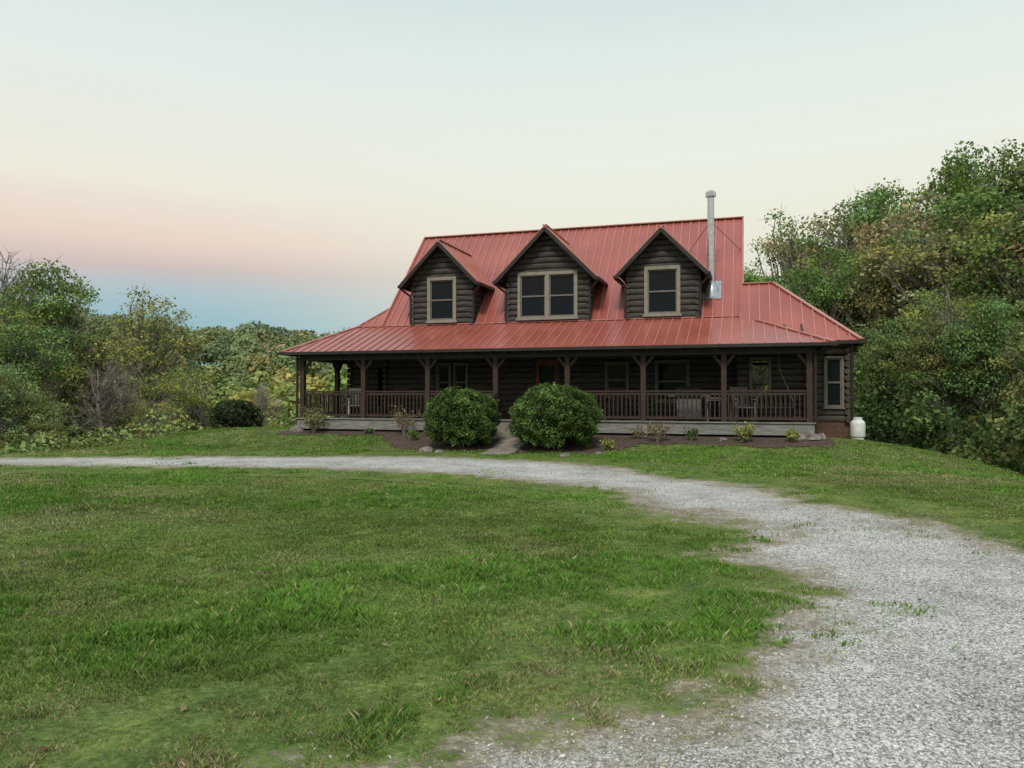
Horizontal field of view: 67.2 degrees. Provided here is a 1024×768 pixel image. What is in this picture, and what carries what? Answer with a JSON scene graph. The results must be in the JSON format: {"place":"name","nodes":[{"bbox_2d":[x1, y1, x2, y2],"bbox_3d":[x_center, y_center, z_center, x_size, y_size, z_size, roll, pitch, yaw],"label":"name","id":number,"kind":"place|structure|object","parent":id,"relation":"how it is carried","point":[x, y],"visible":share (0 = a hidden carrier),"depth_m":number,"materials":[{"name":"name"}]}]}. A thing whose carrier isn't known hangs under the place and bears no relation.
{"place":"outdoors","nodes":[
{"label":"outdoors","id":0,"kind":"place"},
{"bbox_2d":[0,452,1023,767],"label":"gravel driveway","id":1,"kind":"structure","parent":0,"point":[562,474],"depth_m":4.54,"materials":[{"name":"gravel"}]},
{"bbox_2d":[0,366,1023,767],"bbox_3d":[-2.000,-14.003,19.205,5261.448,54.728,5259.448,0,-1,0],"label":"lawn ground","id":2,"kind":"structure","parent":0,"point":[294,526],"depth_m":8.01,"materials":[{"name":"plant"}]},
{"bbox_2d":[0,357,55,453],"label":"dogwood tree","id":3,"kind":"object","parent":2,"relation":"on","point":[5,416],"visible":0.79,"depth_m":29.91,"materials":[{"name":"green plant"}]},
{"bbox_2d":[0,246,69,434],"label":"ash tree","id":4,"kind":"object","parent":2,"relation":"on","point":[3,281],"visible":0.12,"depth_m":44.81,"materials":[{"name":"green plant"}]},
{"bbox_2d":[5,397,80,452],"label":"dogwood tree","id":5,"kind":"object","parent":2,"relation":"on","point":[43,427],"visible":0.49,"depth_m":30.54,"materials":[{"name":"green plant"}]},
{"bbox_2d":[0,300,89,453],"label":"oak tree","id":6,"kind":"object","parent":2,"relation":"on","point":[29,356],"visible":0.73,"depth_m":37.09,"materials":[{"name":"green plant"}]},
{"bbox_2d":[0,258,115,434],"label":"oak tree","id":7,"kind":"object","parent":2,"relation":"on","point":[58,313],"visible":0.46,"depth_m":43.07,"materials":[{"name":"green plant"}]},
{"bbox_2d":[22,328,159,441],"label":"maple tree","id":8,"kind":"object","parent":2,"relation":"on","point":[99,353],"visible":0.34,"depth_m":45.56,"materials":[{"name":"green plant"}]},
{"bbox_2d":[36,334,162,447],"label":"maple tree","id":9,"kind":"object","parent":2,"relation":"on","point":[76,412],"visible":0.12,"depth_m":50.20,"materials":[{"name":"green plant"}]},
{"bbox_2d":[62,354,155,446],"bbox_3d":[-18.940,1.880,36.518,4.024,6.758,3.752,0,-1,1],"label":"ash tree","id":10,"kind":"object","parent":2,"relation":"on","point":[103,408],"visible":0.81,"depth_m":36.81,"materials":[{"name":"plant"}]},
{"bbox_2d":[107,391,151,440],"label":"dogwood tree","id":11,"kind":"object","parent":2,"relation":"on","point":[128,420],"visible":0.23,"depth_m":41.48,"materials":[{"name":"green plant"}]},
{"bbox_2d":[93,346,189,432],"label":"maple tree","id":12,"kind":"object","parent":2,"relation":"on","point":[165,381],"visible":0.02,"depth_m":58.88,"materials":[{"name":"green plant"}]},
{"bbox_2d":[83,285,211,431],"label":"maple tree","id":13,"kind":"object","parent":2,"relation":"on","point":[154,325],"visible":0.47,"depth_m":54.35,"materials":[{"name":"green plant"}]},
{"bbox_2d":[128,398,181,439],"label":"dogwood tree","id":14,"kind":"object","parent":2,"relation":"on","point":[160,412],"visible":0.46,"depth_m":37.75,"materials":[{"name":"green plant"}]},
{"bbox_2d":[0,399,330,454],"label":"forest undergrowth","id":15,"kind":"object","parent":2,"relation":"on","point":[33,447],"visible":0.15,"depth_m":28.11,"materials":[{"name":"green plant"}]},
{"bbox_2d":[126,366,208,433],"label":"maple tree","id":16,"kind":"object","parent":2,"relation":"on","point":[163,389],"visible":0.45,"depth_m":47.99,"materials":[{"name":"green plant"}]},
{"bbox_2d":[165,365,223,431],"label":"maple tree","id":17,"kind":"object","parent":2,"relation":"on","point":[202,418],"visible":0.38,"depth_m":58.06,"materials":[{"name":"green plant"}]},
{"bbox_2d":[209,398,264,428],"bbox_3d":[-11.686,1.465,32.585,2.336,1.730,2.326,0,-1,0],"label":"dark shrub","id":18,"kind":"object","parent":2,"relation":"on","point":[232,413],"visible":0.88,"depth_m":31.94,"materials":[{"name":"green plant"}]},
{"bbox_2d":[230,391,254,401],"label":"maple tree","id":19,"kind":"object","parent":2,"relation":"on","point":[245,395],"visible":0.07,"depth_m":68.42,"materials":[{"name":"yellow plant"}]},
{"bbox_2d":[249,382,287,425],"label":"shrub","id":20,"kind":"object","parent":2,"relation":"on","point":[260,400],"visible":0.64,"depth_m":48.19,"materials":[{"name":"beige plant"}]},
{"bbox_2d":[287,400,299,418],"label":"maple tree","id":21,"kind":"object","parent":2,"relation":"on","point":[293,405],"visible":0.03,"depth_m":65.35,"materials":[{"name":"green plant"}]},
{"bbox_2d":[419,446,433,451],"bbox_3d":[-2.398,1.869,21.577,0.390,0.275,0.426,1,-1,-45],"label":"landscape rock","id":22,"kind":"object","parent":2,"relation":"on","point":[426,449],"visible":0.65,"depth_m":21.48,"materials":[{"name":"stone"}]},
{"bbox_2d":[16,303,966,449],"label":"distant forest","id":23,"kind":"object","parent":2,"relation":"on","point":[248,357],"visible":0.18,"depth_m":173.46,"materials":[{"name":"green plant"}]},
{"bbox_2d":[480,439,523,453],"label":"concrete walkway","id":24,"kind":"structure","parent":2,"relation":"on","point":[505,446],"depth_m":21.96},
{"bbox_2d":[491,426,518,438],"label":"front steps","id":25,"kind":"structure","parent":2,"relation":"on","point":[502,432],"depth_m":23.43,"materials":[{"name":"concrete"}]},
{"bbox_2d":[2,441,1023,750],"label":"fallen leaves","id":26,"kind":"object","parent":2,"relation":"on","point":[184,707],"visible":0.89,"depth_m":5.93,"materials":[{"name":"brown plant"}]},
{"bbox_2d":[303,429,785,436],"bbox_3d":[1.908,1.804,28.256,16.200,1.010,9.050,0,-1,17],"label":"porch crawlspace","id":27,"kind":"object","parent":2,"relation":"on","point":[596,434],"visible":0.07,"depth_m":23.06,"materials":[{"name":"wood"}]},
{"bbox_2d":[276,430,835,454],"bbox_3d":[0.260,1.710,22.865,17.399,0.397,3.726,0,-1,17],"label":"mulch bed","id":28,"kind":"object","parent":2,"relation":"on","point":[397,439],"visible":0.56,"depth_m":21.96,"materials":[{"name":"soil"}]},
{"bbox_2d":[290,425,298,431],"bbox_3d":[-7.315,1.598,26.076,0.391,0.421,0.379,0,-1,-25],"label":"corner stone","id":29,"kind":"object","parent":28,"relation":"on","point":[293,428],"visible":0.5,"depth_m":25.95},
{"bbox_2d":[298,404,327,432],"bbox_3d":[-6.578,1.182,25.524,0.892,1.017,1.105,0,-1,0],"label":"garden shrub","id":30,"kind":"object","parent":28,"relation":"on","point":[311,418],"visible":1,"depth_m":25.45,"materials":[{"name":"green plant"}]},
{"bbox_2d":[362,426,374,433],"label":"garden shrub","id":31,"kind":"object","parent":28,"relation":"on","point":[368,430],"visible":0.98,"depth_m":24.92,"materials":[{"name":"green plant"}]},
{"bbox_2d":[390,404,419,434],"bbox_3d":[-3.423,1.164,24.483,1.058,1.050,0.978,0,-1,0],"label":"garden shrub","id":32,"kind":"object","parent":28,"relation":"on","point":[398,420],"visible":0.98,"depth_m":24.46,"materials":[{"name":"brown plant"}]},
{"bbox_2d":[406,429,418,439],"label":"garden shrub","id":33,"kind":"object","parent":28,"relation":"on","point":[413,435],"visible":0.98,"depth_m":23.56,"materials":[{"name":"green plant"}]},
{"bbox_2d":[422,387,501,447],"bbox_3d":[-1.483,1.011,22.405,2.371,1.929,2.271,0,-1,0],"label":"round boxwood bush","id":34,"kind":"object","parent":28,"relation":"on","point":[463,417],"visible":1,"depth_m":21.72,"materials":[{"name":"green plant"}]},
{"bbox_2d":[507,382,604,449],"bbox_3d":[1.246,0.934,21.578,2.793,2.065,2.502,0,-1,0],"label":"round boxwood bush","id":35,"kind":"object","parent":28,"relation":"on","point":[544,414],"visible":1,"depth_m":20.84,"materials":[{"name":"green plant"}]},
{"bbox_2d":[599,439,614,449],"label":"garden shrub","id":36,"kind":"object","parent":28,"relation":"on","point":[607,445],"visible":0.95,"depth_m":21.02,"materials":[{"name":"green plant"}]},
{"bbox_2d":[630,426,646,438],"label":"garden shrub","id":37,"kind":"object","parent":28,"relation":"on","point":[636,433],"visible":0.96,"depth_m":22.27,"materials":[{"name":"brown plant"}]},
{"bbox_2d":[645,420,673,441],"bbox_3d":[4.171,1.326,21.772,0.850,0.773,0.743,0,-1,0],"label":"garden shrub","id":38,"kind":"object","parent":28,"relation":"on","point":[655,431],"visible":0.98,"depth_m":21.76,"materials":[{"name":"brown plant"}]},
{"bbox_2d":[682,427,697,440],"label":"garden shrub","id":39,"kind":"object","parent":28,"relation":"on","point":[690,435],"visible":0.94,"depth_m":21.73,"materials":[{"name":"green plant"}]},
{"bbox_2d":[729,418,756,441],"bbox_3d":[6.418,1.312,21.237,0.716,0.722,0.848,0,-1,0],"label":"garden shrub","id":40,"kind":"object","parent":28,"relation":"on","point":[746,431],"visible":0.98,"depth_m":21.15,"materials":[{"name":"yellow plant"}]},
{"bbox_2d":[784,427,799,441],"bbox_3d":[7.650,1.411,21.011,0.457,0.487,0.480,-1,-1,39],"label":"garden shrub","id":41,"kind":"object","parent":28,"relation":"on","point":[790,435],"visible":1,"depth_m":20.92,"materials":[{"name":"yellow plant"}]},
{"bbox_2d":[796,433,805,439],"bbox_3d":[7.981,1.532,21.301,0.352,0.337,0.288,-1,-1,39],"label":"corner stone","id":42,"kind":"object","parent":28,"relation":"on","point":[802,437],"visible":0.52,"depth_m":21.20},
{"bbox_2d":[804,430,817,439],"bbox_3d":[8.273,1.506,21.326,0.409,0.448,0.540,-1,-1,32],"label":"corner stone","id":43,"kind":"object","parent":28,"relation":"on","point":[810,434],"visible":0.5,"depth_m":21.13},
{"bbox_2d":[807,436,821,440],"bbox_3d":[8.309,1.518,21.187,0.430,0.195,0.447,-1,-1,32],"label":"landscape rock","id":44,"kind":"object","parent":28,"relation":"on","point":[817,438],"visible":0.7,"depth_m":21.01,"materials":[{"name":"stone"}]},
{"bbox_2d":[817,433,825,438],"bbox_3d":[8.541,1.530,21.348,0.333,0.350,0.328,0,-1,-10],"label":"corner stone","id":45,"kind":"object","parent":28,"relation":"on","point":[822,435],"visible":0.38,"depth_m":21.25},
{"bbox_2d":[421,417,848,438],"bbox_3d":[3.047,2.074,29.274,16.980,1.700,8.830,0,-1,17],"label":"foundation","id":46,"kind":"object","parent":2,"relation":"on","point":[835,429],"visible":0.07,"depth_m":22.70,"materials":[{"name":"brick"}]},
{"bbox_2d":[295,416,815,434],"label":"porch deck","id":47,"kind":"structure","parent":46,"relation":"on","point":[719,427],"depth_m":22.92,"materials":[{"name":"wood"}]},
{"bbox_2d":[347,388,360,417],"bbox_3d":[-5.467,0.670,27.149,0.660,1.042,1.114,0,-1,-12],"label":"rocking chair","id":48,"kind":"object","parent":47,"relation":"on","point":[354,389],"visible":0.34,"depth_m":27.42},
{"bbox_2d":[383,388,407,417],"bbox_3d":[-4.007,0.663,26.710,0.660,1.042,1.114,0,-1,17],"label":"rocking chair","id":49,"kind":"object","parent":47,"relation":"on","point":[400,389],"visible":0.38,"depth_m":26.97,"materials":[{"name":"brown wood"}]},
{"bbox_2d":[476,388,490,395],"bbox_3d":[-1.080,0.653,26.024,0.660,1.042,1.114,0,-1,17],"label":"rocking chair","id":50,"kind":"object","parent":47,"relation":"on","point":[483,389],"visible":0.11,"depth_m":26.35,"materials":[{"name":"brown wood"}]},
{"bbox_2d":[300,353,812,422],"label":"porch posts","id":51,"kind":"object","parent":47,"relation":"on","point":[427,365],"visible":0.75,"depth_m":24.24,"materials":[{"name":"wood"}]},
{"bbox_2d":[304,390,806,419],"bbox_3d":[1.591,0.676,27.235,16.300,0.848,6.880,0,-1,17],"label":"porch railing","id":52,"kind":"object","parent":51,"relation":"attached to","point":[314,400],"visible":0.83,"depth_m":23.11,"materials":[{"name":"wood"}]},
{"bbox_2d":[299,324,812,363],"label":"porch beams","id":53,"kind":"structure","parent":51,"relation":"on","point":[337,358],"depth_m":23.64,"materials":[{"name":"wood"}]},
{"bbox_2d":[757,346,793,407],"bbox_3d":[7.721,-0.232,22.670,1.060,1.880,0.590,0,-1,17],"label":"porch swing","id":54,"kind":"object","parent":51,"relation":"hanging from","point":[792,403],"visible":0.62,"depth_m":22.73,"materials":[{"name":"brown wood"}]},
{"bbox_2d":[603,388,625,419],"bbox_3d":[3.290,0.632,24.583,0.660,1.042,1.114,0,-1,17],"label":"rocking chair","id":55,"kind":"object","parent":47,"relation":"on","point":[619,404],"visible":0.48,"depth_m":24.82,"materials":[{"name":"brown wood"}]},
{"bbox_2d":[668,386,709,421],"bbox_3d":[5.352,0.602,23.291,1.240,1.068,0.585,0,-1,17],"label":"barbecue grill","id":56,"kind":"object","parent":47,"relation":"on","point":[689,400],"visible":0.61,"depth_m":23.11,"materials":[{"name":"metal"}]},
{"bbox_2d":[706,397,720,421],"bbox_3d":[6.094,0.767,22.936,0.600,0.730,0.580,0,-1,17],"label":"patio table","id":57,"kind":"object","parent":47,"relation":"on","point":[712,399],"visible":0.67,"depth_m":22.75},
{"bbox_2d":[727,387,756,421],"bbox_3d":[6.858,0.609,22.967,0.660,1.042,1.113,0,-1,0],"label":"rocking chair","id":58,"kind":"object","parent":47,"relation":"on","point":[735,399],"visible":0.72,"depth_m":23.18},
{"bbox_2d":[382,347,740,419],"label":"log walls","id":59,"kind":"structure","parent":46,"relation":"on","point":[515,378],"depth_m":25.97,"materials":[{"name":"wood"}]},
{"bbox_2d":[532,357,561,386],"bbox_3d":[1.200,0.121,26.306,1.000,2.120,0.140,0,-1,17],"label":"door casing","id":60,"kind":"object","parent":59,"relation":"attached to","point":[534,359],"depth_m":26.37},
{"bbox_2d":[536,359,557,385],"bbox_3d":[1.200,0.161,26.306,0.800,2.000,0.080,0,-1,17],"label":"front door","id":61,"kind":"structure","parent":60,"relation":"attached to","point":[546,363],"depth_m":26.30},
{"bbox_2d":[539,366,554,393],"bbox_3d":[1.202,-0.069,26.314,0.560,1.100,0.012,0,-1,17],"label":"door glass","id":62,"kind":"object","parent":61,"relation":"in","point":[546,374],"visible":0.64,"depth_m":26.31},
{"bbox_2d":[317,218,823,354],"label":"roof soffit","id":63,"kind":"structure","parent":59,"relation":"on","point":[503,280],"depth_m":27.30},
{"bbox_2d":[410,233,701,324],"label":"dormer walls","id":64,"kind":"structure","parent":63,"relation":"attached to","point":[556,256],"depth_m":26.25,"materials":[{"name":"wood"}]},
{"bbox_2d":[426,265,681,323],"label":"window frames","id":65,"kind":"structure","parent":64,"relation":"attached to","point":[547,316],"depth_m":26.25,"materials":[{"name":"wood"}]},
{"bbox_2d":[430,269,676,319],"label":"window sashes","id":66,"kind":"object","parent":65,"relation":"attached to","point":[550,295],"depth_m":26.28,"materials":[{"name":"wood"}]},
{"bbox_2d":[347,334,850,421],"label":"side room walls","id":67,"kind":"structure","parent":46,"relation":"on","point":[792,367],"depth_m":23.10,"materials":[{"name":"wood"}]},
{"bbox_2d":[286,218,861,351],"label":"metal roof","id":68,"kind":"structure","parent":67,"relation":"on","point":[740,299],"depth_m":25.95,"materials":[{"name":"metal"}]},
{"bbox_2d":[284,219,850,351],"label":"roof ribs","id":69,"kind":"object","parent":68,"relation":"on","point":[467,258],"visible":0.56,"depth_m":26.43,"materials":[{"name":"metal"}]},
{"bbox_2d":[277,227,865,433],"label":"gutters and downspouts","id":70,"kind":"object","parent":68,"relation":"attached to","point":[826,345],"visible":0.88,"depth_m":24.80,"materials":[{"name":"metal"}]},
{"bbox_2d":[280,216,863,351],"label":"ridge caps","id":71,"kind":"object","parent":68,"relation":"on","point":[774,283],"visible":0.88,"depth_m":26.86,"materials":[{"name":"red metal"}]},
{"bbox_2d":[704,190,718,296],"bbox_3d":[6.638,-4.660,25.727,0.520,3.616,0.520,0,-1,17],"label":"stove pipe","id":72,"kind":"object","parent":68,"relation":"on","point":[711,288],"visible":0.98,"depth_m":25.63,"materials":[{"name":"metal"}]},
{"bbox_2d":[701,281,721,298],"bbox_3d":[6.638,-3.137,25.705,0.660,0.677,0.660,0,-1,17],"label":"pipe flashing","id":73,"kind":"object","parent":68,"relation":"on","point":[718,284],"visible":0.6,"depth_m":25.59,"materials":[{"name":"metal"}]},
{"bbox_2d":[690,225,740,249],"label":"pipe braces","id":74,"kind":"object","parent":68,"relation":"on","point":[721,231],"visible":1,"depth_m":26.50,"materials":[{"name":"metal"}]},
{"bbox_2d":[436,356,845,408],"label":"window frames","id":75,"kind":"structure","parent":67,"relation":"attached to","point":[627,363],"depth_m":25.09,"materials":[{"name":"wood"}]},
{"bbox_2d":[438,358,841,406],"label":"window sashes","id":76,"kind":"object","parent":75,"relation":"attached to","point":[752,384],"depth_m":25.07,"materials":[{"name":"wood"}]},
{"bbox_2d":[432,270,839,404],"bbox_3d":[3.832,-1.500,26.576,13.390,4.370,4.010,0,-1,17],"label":"window glass","id":77,"kind":"object","parent":76,"relation":"on","point":[658,301],"visible":0.77,"depth_m":26.09,"materials":[{"name":"black"}]},
{"bbox_2d":[744,257,784,392],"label":"maple tree","id":78,"kind":"object","parent":2,"relation":"on","point":[749,271],"visible":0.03,"depth_m":48.57,"materials":[{"name":"green plant"}]},
{"bbox_2d":[744,271,801,392],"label":"maple tree","id":79,"kind":"object","parent":2,"relation":"on","point":[750,277],"visible":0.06,"depth_m":42.60,"materials":[{"name":"green plant"}]},
{"bbox_2d":[747,202,841,375],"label":"maple tree","id":80,"kind":"object","parent":2,"relation":"on","point":[779,229],"visible":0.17,"depth_m":49.07,"materials":[{"name":"green plant"}]},
{"bbox_2d":[753,226,858,381],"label":"maple tree","id":81,"kind":"object","parent":2,"relation":"on","point":[772,247],"visible":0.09,"depth_m":46.49,"materials":[{"name":"green plant"}]},
{"bbox_2d":[778,244,871,400],"bbox_3d":[15.907,-1.466,38.822,5.624,11.006,6.768,-1,-1,38],"label":"maple tree","id":82,"kind":"object","parent":2,"relation":"on","point":[824,298],"visible":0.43,"depth_m":37.87,"materials":[{"name":"green plant"}]},
{"bbox_2d":[785,182,898,400],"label":"oak tree","id":83,"kind":"object","parent":2,"relation":"on","point":[853,212],"visible":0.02,"depth_m":47.35,"materials":[{"name":"green plant"}]},
{"bbox_2d":[790,251,896,402],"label":"oak tree","id":84,"kind":"object","parent":2,"relation":"on","point":[801,293],"visible":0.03,"depth_m":40.33,"materials":[{"name":"green plant"}]},
{"bbox_2d":[850,417,865,439],"bbox_3d":[9.950,1.302,22.183,0.410,0.690,0.410,0,-1,0],"label":"propane tank","id":85,"kind":"object","parent":2,"relation":"on","point":[857,427],"visible":0.96,"depth_m":22.03,"materials":[{"name":"metal"}]},
{"bbox_2d":[788,200,932,407],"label":"oak tree","id":86,"kind":"object","parent":2,"relation":"on","point":[819,226],"visible":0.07,"depth_m":44.74,"materials":[{"name":"green plant"}]},
{"bbox_2d":[823,178,937,404],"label":"oak tree","id":87,"kind":"object","parent":2,"relation":"on","point":[885,192],"visible":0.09,"depth_m":45.69,"materials":[{"name":"green plant"}]},
{"bbox_2d":[849,315,916,440],"bbox_3d":[15.381,0.339,31.670,2.722,6.357,3.838,-1,-1,33],"label":"dogwood tree","id":88,"kind":"object","parent":2,"relation":"on","point":[882,371],"visible":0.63,"depth_m":31.24,"materials":[{"name":"green plant"}]},
{"bbox_2d":[836,236,946,404],"bbox_3d":[18.594,-1.252,37.212,5.945,11.617,6.038,0,-1,12],"label":"oak tree","id":89,"kind":"object","parent":2,"relation":"on","point":[878,287],"visible":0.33,"depth_m":36.14,"materials":[{"name":"green plant"}]},
{"bbox_2d":[843,183,1012,412],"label":"oak tree","id":90,"kind":"object","parent":2,"relation":"on","point":[923,225],"visible":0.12,"depth_m":40.24,"materials":[{"name":"green plant"}]},
{"bbox_2d":[847,225,1019,404],"bbox_3d":[19.410,-1.327,35.206,7.214,12.226,7.733,0,-1,7],"label":"oak tree","id":91,"kind":"object","parent":2,"relation":"on","point":[918,282],"visible":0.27,"depth_m":34.34,"materials":[{"name":"green plant"}]},
{"bbox_2d":[888,303,979,449],"bbox_3d":[16.299,0.331,29.106,4.143,6.862,2.938,1,-1,-42],"label":"dogwood tree","id":92,"kind":"object","parent":2,"relation":"on","point":[903,359],"visible":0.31,"depth_m":28.73,"materials":[{"name":"green plant"}]},
{"bbox_2d":[848,378,1023,474],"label":"forest undergrowth","id":93,"kind":"object","parent":2,"relation":"on","point":[1010,452],"visible":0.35,"depth_m":25.85,"materials":[{"name":"green plant"}]},
{"bbox_2d":[874,148,1004,234],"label":"oak tree","id":94,"kind":"object","parent":2,"relation":"on","point":[953,181],"visible":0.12,"depth_m":42.66,"materials":[{"name":"green plant"}]},
{"bbox_2d":[856,185,1023,319],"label":"maple tree","id":95,"kind":"object","parent":2,"relation":"on","point":[982,206],"visible":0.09,"depth_m":36.11,"materials":[{"name":"green plant"}]},
{"bbox_2d":[882,205,1023,386],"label":"oak tree","id":96,"kind":"object","parent":2,"relation":"on","point":[984,225],"visible":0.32,"depth_m":33.10,"materials":[{"name":"green plant"}]},
{"bbox_2d":[892,282,1017,443],"bbox_3d":[15.897,0.034,27.973,3.636,7.428,4.091,0,-1,3],"label":"dogwood tree","id":97,"kind":"object","parent":2,"relation":"on","point":[946,402],"visible":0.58,"depth_m":28.21,"materials":[{"name":"green plant"}]},
{"bbox_2d":[894,290,1019,470],"bbox_3d":[18.074,0.239,31.824,5.337,8.660,5.171,0,-1,-20],"label":"dogwood tree","id":98,"kind":"object","parent":2,"relation":"on","point":[915,314],"visible":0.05,"depth_m":31.88,"materials":[{"name":"green plant"}]},
{"bbox_2d":[918,138,1023,440],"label":"oak tree","id":99,"kind":"object","parent":2,"relation":"on","point":[1005,177],"visible":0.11,"depth_m":42.98,"materials":[{"name":"green plant"}]},
{"bbox_2d":[928,299,1023,470],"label":"dogwood tree","id":100,"kind":"object","parent":2,"relation":"on","point":[977,372],"visible":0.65,"depth_m":26.79,"materials":[{"name":"green plant"}]},
{"bbox_2d":[946,164,1023,370],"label":"oak tree","id":101,"kind":"object","parent":2,"relation":"on","point":[1016,179],"depth_m":42.24,"materials":[{"name":"green plant"}]},
{"bbox_2d":[947,192,1023,416],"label":"oak tree","id":102,"kind":"object","parent":2,"relation":"on","point":[1019,238],"visible":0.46,"depth_m":30.87,"materials":[{"name":"green plant"}]},
{"bbox_2d":[976,212,1023,419],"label":"oak tree","id":103,"kind":"object","parent":2,"relation":"on","point":[1020,249],"visible":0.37,"depth_m":30.66,"materials":[{"name":"green plant"}]},
{"bbox_2d":[981,172,1023,209],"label":"maple tree","id":104,"kind":"object","parent":2,"relation":"on","point":[1012,190],"visible":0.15,"depth_m":42.03,"materials":[{"name":"green plant"}]},
{"bbox_2d":[985,299,1023,471],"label":"dogwood tree","id":105,"kind":"object","parent":2,"relation":"on","point":[1019,353],"visible":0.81,"depth_m":24.81,"materials":[{"name":"green plant"}]},
{"bbox_2d":[993,180,1023,340],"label":"oak tree","id":106,"kind":"object","parent":2,"relation":"on","point":[1000,206],"visible":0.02,"depth_m":38.05,"materials":[{"name":"green plant"}]},
{"bbox_2d":[0,0,1023,365],"label":"sky","id":107,"kind":"structure","parent":0,"point":[288,164],"materials":[{"name":"blue"}]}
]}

